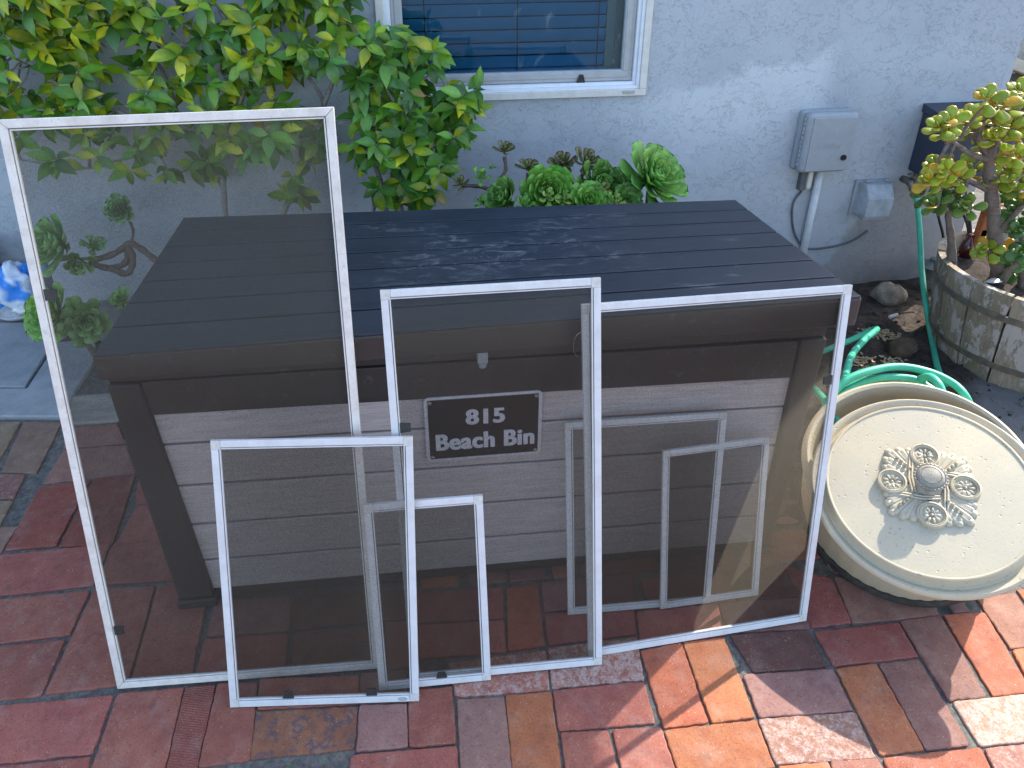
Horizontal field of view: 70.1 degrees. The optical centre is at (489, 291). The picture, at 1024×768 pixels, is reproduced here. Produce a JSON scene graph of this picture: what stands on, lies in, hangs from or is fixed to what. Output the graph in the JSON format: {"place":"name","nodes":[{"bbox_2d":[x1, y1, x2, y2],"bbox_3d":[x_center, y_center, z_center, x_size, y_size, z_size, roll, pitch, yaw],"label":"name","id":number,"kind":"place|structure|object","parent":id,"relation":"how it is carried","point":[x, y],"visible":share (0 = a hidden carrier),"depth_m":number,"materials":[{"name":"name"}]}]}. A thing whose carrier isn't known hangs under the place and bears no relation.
{"place":"outdoors","nodes":[
{"label":"outdoors","id":0,"kind":"place"},
{"bbox_2d":[0,318,95,419],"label":"concrete path","id":1,"kind":"structure","parent":0,"point":[26,390],"depth_m":2.66,"materials":[{"name":"grey concrete"}]},
{"bbox_2d":[0,306,22,320],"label":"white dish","id":2,"kind":"object","parent":1,"relation":"on","point":[7,314],"visible":0.45,"depth_m":3.03,"materials":[{"name":"white ceramic"}]},
{"bbox_2d":[12,303,24,314],"bbox_3d":[-1.941,0.068,3.050,0.098,0.043,0.070,-3,28,-5],"label":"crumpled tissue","id":3,"kind":"object","parent":2,"relation":"in","point":[18,309],"visible":0.47,"depth_m":3.03,"materials":[{"name":"white paper"}]},
{"bbox_2d":[0,260,32,309],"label":"plastic bag","id":4,"kind":"object","parent":1,"relation":"on","point":[15,286],"visible":0.41,"depth_m":3.03,"materials":[{"name":"blue plastic"}]},
{"bbox_2d":[69,393,118,425],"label":"concrete slab","id":5,"kind":"structure","parent":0,"point":[106,414],"depth_m":2.47,"materials":[{"name":"grey concrete"}]},
{"bbox_2d":[0,155,1023,767],"bbox_3d":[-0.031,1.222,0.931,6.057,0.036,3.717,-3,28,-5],"label":"brick patio","id":6,"kind":"structure","parent":0,"point":[806,715],"depth_m":1.60,"materials":[{"name":"red brick"}]},
{"bbox_2d":[22,282,113,356],"bbox_3d":[-1.472,0.148,2.575,0.311,0.370,0.181,-3,28,-5],"label":"succulent","id":7,"kind":"object","parent":6,"relation":"on","point":[31,324],"visible":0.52,"depth_m":2.51,"materials":[{"name":"green plant"}]},
{"bbox_2d":[0,107,376,688],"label":"window screen","id":8,"kind":"object","parent":6,"relation":"on","point":[43,296],"depth_m":1.39,"materials":[{"name":"metal"}]},
{"bbox_2d":[210,436,418,706],"bbox_3d":[-0.351,0.582,1.492,0.408,0.584,0.172,-1,28,-1],"label":"window screen","id":9,"kind":"object","parent":6,"relation":"on","point":[288,697],"depth_m":1.49,"materials":[{"name":"metal"}]},
{"bbox_2d":[363,494,490,690],"bbox_3d":[-0.126,0.639,1.536,0.244,0.437,0.115,-3,28,-5],"label":"window screen","id":10,"kind":"object","parent":6,"relation":"on","point":[442,677],"depth_m":1.53,"materials":[{"name":"metal"}]},
{"bbox_2d":[93,200,860,608],"bbox_3d":[-0.022,0.244,1.927,1.567,0.774,0.662,-3,28,-5],"label":"deck box","id":11,"kind":"object","parent":6,"relation":"on","point":[623,252],"visible":0.76,"depth_m":1.65,"materials":[{"name":"plastic"}]},
{"bbox_2d":[380,277,601,676],"bbox_3d":[0.022,0.414,1.506,0.431,0.863,0.219,-3,28,-5],"label":"window screen","id":12,"kind":"object","parent":6,"relation":"on","point":[399,428],"depth_m":1.48,"materials":[{"name":"metal"}]},
{"bbox_2d":[564,411,726,614],"bbox_3d":[0.358,0.520,1.694,0.370,0.491,0.122,-3,28,-5],"label":"window screen","id":13,"kind":"object","parent":6,"relation":"on","point":[570,574],"depth_m":1.69,"materials":[{"name":"metal"}]},
{"bbox_2d":[659,436,769,608],"bbox_3d":[0.525,0.549,1.717,0.257,0.418,0.098,-5,28,-8],"label":"window screen","id":14,"kind":"object","parent":6,"relation":"on","point":[665,474],"depth_m":1.71,"materials":[{"name":"metal"}]},
{"bbox_2d":[581,284,852,655],"bbox_3d":[0.484,0.403,1.584,0.580,0.813,0.192,-5,28,-8],"label":"window screen","id":15,"kind":"object","parent":6,"relation":"on","point":[832,380],"depth_m":1.57,"materials":[{"name":"metal"}]},
{"bbox_2d":[798,382,1023,607],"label":"hose pot","id":16,"kind":"object","parent":6,"relation":"on","point":[837,558],"visible":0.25,"depth_m":1.84,"materials":[{"name":"plastic"}]},
{"bbox_2d":[810,399,1023,600],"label":"pot lid","id":17,"kind":"object","parent":16,"relation":"on","point":[925,498],"visible":0.98,"depth_m":1.63,"materials":[{"name":"plastic"}]},
{"bbox_2d":[1007,37,1023,144],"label":"garden wall","id":18,"kind":"structure","parent":6,"relation":"on","point":[1018,71],"depth_m":4.68,"materials":[{"name":"paint"}]},
{"bbox_2d":[0,0,1023,307],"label":"house","id":19,"kind":"structure","parent":0,"point":[714,96],"depth_m":2.78,"materials":[{"name":"paint"}]},
{"bbox_2d":[374,0,653,101],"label":"window","id":20,"kind":"structure","parent":19,"relation":"in","point":[524,49],"depth_m":2.70,"materials":[{"name":"white plastic"}]},
{"bbox_2d":[796,172,813,190],"bbox_3d":[1.290,-0.458,2.982,0.050,0.085,0.034,-3,28,-5],"label":"junction box","id":21,"kind":"object","parent":19,"relation":"attached to","point":[804,180],"visible":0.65,"depth_m":2.97,"materials":[{"name":"grey plastic"}]},
{"bbox_2d":[800,172,823,254],"bbox_3d":[1.347,-0.260,3.087,0.030,0.562,0.031,-3,28,-5],"label":"conduit pipe","id":22,"kind":"object","parent":19,"relation":"attached to","point":[814,198],"visible":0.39,"depth_m":3.04,"materials":[{"name":"plastic"}]},
{"bbox_2d":[790,108,858,172],"bbox_3d":[1.321,-0.595,2.879,0.213,0.240,0.094,-3,28,-5],"label":"timer box","id":23,"kind":"object","parent":19,"relation":"attached to","point":[823,140],"visible":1,"depth_m":2.84,"materials":[{"name":"grey plastic"}]},
{"bbox_2d":[796,110,858,172],"bbox_3d":[1.322,-0.587,2.863,0.211,0.239,0.058,-3,28,-5],"label":"door","id":24,"kind":"structure","parent":23,"relation":"in","point":[827,137],"depth_m":2.84,"materials":[{"name":"grey plastic"}]},
{"bbox_2d":[791,191,867,249],"bbox_3d":[1.444,-0.305,3.091,0.369,0.276,0.009,-3,28,-5],"label":"wall cable","id":25,"kind":"object","parent":19,"relation":"attached to","point":[821,248],"depth_m":3.13,"materials":[{"name":"grey rubber"}]},
{"bbox_2d":[848,178,893,219],"bbox_3d":[1.593,-0.382,3.030,0.145,0.168,0.085,-3,28,-5],"label":"outlet cover","id":26,"kind":"object","parent":19,"relation":"attached to","point":[872,199],"visible":1,"depth_m":3.01,"materials":[{"name":"paint"}]},
{"bbox_2d":[899,172,918,185],"bbox_3d":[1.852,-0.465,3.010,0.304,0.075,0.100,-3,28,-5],"label":"garden tap","id":27,"kind":"object","parent":19,"relation":"attached to","point":[905,179],"visible":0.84,"depth_m":2.98,"materials":[{"name":"grey metal"}]},
{"bbox_2d":[813,181,972,424],"bbox_3d":[1.355,0.073,2.502,0.480,0.496,1.521,11,30,20],"label":"garden hose","id":28,"kind":"object","parent":27,"relation":"hanging from","point":[936,377],"visible":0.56,"depth_m":2.01,"materials":[{"name":"green rubber"}]},
{"bbox_2d":[908,101,1015,179],"bbox_3d":[1.885,-0.598,2.902,0.302,0.274,0.172,-3,28,-5],"label":"utility cabinet","id":29,"kind":"object","parent":19,"relation":"attached to","point":[924,147],"visible":0.23,"depth_m":2.89,"materials":[{"name":"black metal"}]},
{"bbox_2d":[935,201,971,238],"bbox_3d":[1.867,-0.244,2.943,0.093,0.305,0.267,-1,28,-1],"label":"black cable","id":30,"kind":"object","parent":29,"relation":"hanging from","point":[968,226],"visible":0.22,"depth_m":2.84,"materials":[{"name":"plastic"}]},
{"bbox_2d":[59,277,1023,524],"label":"soil","id":31,"kind":"structure","parent":0,"point":[1005,398],"depth_m":2.67,"materials":[{"name":"brown soil"}]},
{"bbox_2d":[33,214,157,277],"bbox_3d":[-1.267,-0.002,2.590,0.634,0.574,0.260,5,28,10],"label":"succulent","id":32,"kind":"object","parent":31,"relation":"on","point":[84,243],"visible":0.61,"depth_m":2.56,"materials":[{"name":"green plant"}]},
{"bbox_2d":[103,193,134,240],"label":"succulent","id":33,"kind":"object","parent":32,"relation":"on","point":[123,204],"visible":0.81,"depth_m":2.55,"materials":[{"name":"green plant"}]},
{"bbox_2d":[98,300,123,340],"bbox_3d":[-1.471,0.121,2.864,0.198,0.191,0.152,-3,28,-5],"label":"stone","id":34,"kind":"object","parent":31,"relation":"on","point":[106,305],"visible":0.16,"depth_m":2.80,"materials":[{"name":"grey stone"}]},
{"bbox_2d":[0,0,369,215],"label":"camellia shrub","id":35,"kind":"object","parent":31,"relation":"on","point":[51,37],"visible":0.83,"depth_m":2.33,"materials":[{"name":"green plant"}]},
{"bbox_2d":[335,20,493,211],"bbox_3d":[-0.262,-0.352,2.626,0.583,1.184,0.373,-3,28,-5],"label":"camellia shrub","id":36,"kind":"object","parent":31,"relation":"on","point":[411,162],"visible":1,"depth_m":2.43,"materials":[{"name":"green plant"}]},
{"bbox_2d":[453,140,514,191],"bbox_3d":[-0.011,-0.114,2.571,0.220,0.807,0.173,-3,28,-5],"label":"succulent","id":37,"kind":"object","parent":31,"relation":"on","point":[506,146],"visible":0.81,"depth_m":2.43,"materials":[{"name":"green plant"}]},
{"bbox_2d":[473,164,574,207],"bbox_3d":[0.104,-0.038,2.442,0.335,0.794,0.170,5,28,11],"label":"succulent","id":38,"kind":"object","parent":31,"relation":"on","point":[542,185],"visible":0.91,"depth_m":2.28,"materials":[{"name":"green plant"}]},
{"bbox_2d":[515,158,538,197],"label":"succulent","id":39,"kind":"object","parent":31,"relation":"on","point":[528,164],"visible":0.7,"depth_m":2.47,"materials":[{"name":"green plant"}]},
{"bbox_2d":[547,147,614,192],"bbox_3d":[0.321,-0.106,2.566,0.168,0.794,0.283,-23,35,-36],"label":"succulent","id":40,"kind":"object","parent":31,"relation":"on","point":[602,170],"visible":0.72,"depth_m":2.40,"materials":[{"name":"green plant"}]},
{"bbox_2d":[564,167,643,204],"bbox_3d":[0.388,-0.029,2.476,0.203,0.738,0.271,18,33,31],"label":"succulent","id":41,"kind":"object","parent":31,"relation":"on","point":[591,192],"visible":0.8,"depth_m":2.31,"materials":[{"name":"green plant"}]},
{"bbox_2d":[619,141,687,202],"bbox_3d":[0.544,-0.098,2.518,0.260,0.819,0.182,-10,29,-17],"label":"succulent","id":42,"kind":"object","parent":31,"relation":"on","point":[659,168],"visible":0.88,"depth_m":2.37,"materials":[{"name":"green plant"}]},
{"bbox_2d":[852,327,906,379],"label":"wood chips","id":43,"kind":"object","parent":31,"relation":"on","point":[884,332],"visible":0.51,"depth_m":2.67,"materials":[{"name":"wood"}]},
{"bbox_2d":[870,282,907,305],"bbox_3d":[1.698,0.013,3.085,0.147,0.115,0.105,-3,28,-5],"label":"rock","id":44,"kind":"object","parent":31,"relation":"on","point":[887,293],"visible":0.89,"depth_m":3.05,"materials":[{"name":"grey stone"}]},
{"bbox_2d":[888,313,898,318],"bbox_3d":[1.621,0.096,2.928,0.038,0.019,0.015,-9,29,-16],"label":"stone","id":45,"kind":"object","parent":31,"relation":"on","point":[893,315],"visible":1,"depth_m":2.92,"materials":[{"name":"white stone"}]},
{"bbox_2d":[885,336,918,357],"bbox_3d":[1.522,0.209,2.697,0.110,0.099,0.097,-3,28,-5],"label":"rock","id":46,"kind":"object","parent":31,"relation":"on","point":[903,347],"visible":0.86,"depth_m":2.66,"materials":[{"name":"grey stone"}]},
{"bbox_2d":[798,283,1023,468],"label":"soil clods","id":47,"kind":"object","parent":31,"relation":"on","point":[914,334],"visible":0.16,"depth_m":2.82,"materials":[{"name":"brown soil"}]},
{"bbox_2d":[825,285,1022,430],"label":"dry twigs","id":48,"kind":"object","parent":31,"relation":"on","point":[917,352],"visible":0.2,"depth_m":2.73,"materials":[{"name":"brown wood"}]},
{"bbox_2d":[919,256,935,288],"bbox_3d":[1.921,-0.090,3.169,0.124,0.136,0.124,-3,28,-5],"label":"garden lantern","id":49,"kind":"object","parent":31,"relation":"on","point":[929,263],"visible":0.49,"depth_m":3.15,"materials":[{"name":"grey metal"}]},
{"bbox_2d":[928,229,1023,392],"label":"barrel planter","id":50,"kind":"object","parent":31,"relation":"on","point":[972,313],"visible":0.77,"depth_m":2.55,"materials":[{"name":"wood"}]},
{"bbox_2d":[958,233,974,258],"bbox_3d":[1.812,-0.176,2.758,0.058,0.092,0.058,-3,28,-5],"label":"red jar","id":51,"kind":"object","parent":50,"relation":"on","point":[966,246],"visible":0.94,"depth_m":2.75,"materials":[{"name":"ceramic"}]},
{"bbox_2d":[910,77,1023,289],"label":"jade plant","id":52,"kind":"object","parent":50,"relation":"in","point":[998,115],"visible":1,"depth_m":2.34,"materials":[{"name":"green plant"}]},
{"bbox_2d":[973,203,1003,247],"bbox_3d":[1.846,-0.236,2.713,0.065,0.200,0.030,-3,28,-5],"label":"terracotta shard","id":53,"kind":"object","parent":50,"relation":"on","point":[980,228],"visible":0.41,"depth_m":2.70,"materials":[{"name":"orange ceramic"}]},
{"bbox_2d":[984,278,1002,282],"bbox_3d":[1.741,-0.037,2.514,0.064,0.022,0.045,-3,28,-5],"label":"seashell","id":54,"kind":"object","parent":50,"relation":"in","point":[994,280],"visible":0.99,"depth_m":2.50,"materials":[{"name":"white"}]},
{"bbox_3d":[-1.285,0.211,2.774,0.110,0.059,0.078,-3,28,-5],"label":"brick lump","id":55,"kind":"object","parent":31,"relation":"on","visible":0},
{"bbox_2d":[108,286,129,310],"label":"succulent","id":56,"kind":"object","parent":55,"relation":"on","point":[121,294],"visible":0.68,"depth_m":2.63,"materials":[{"name":"green plant"}]}
]}

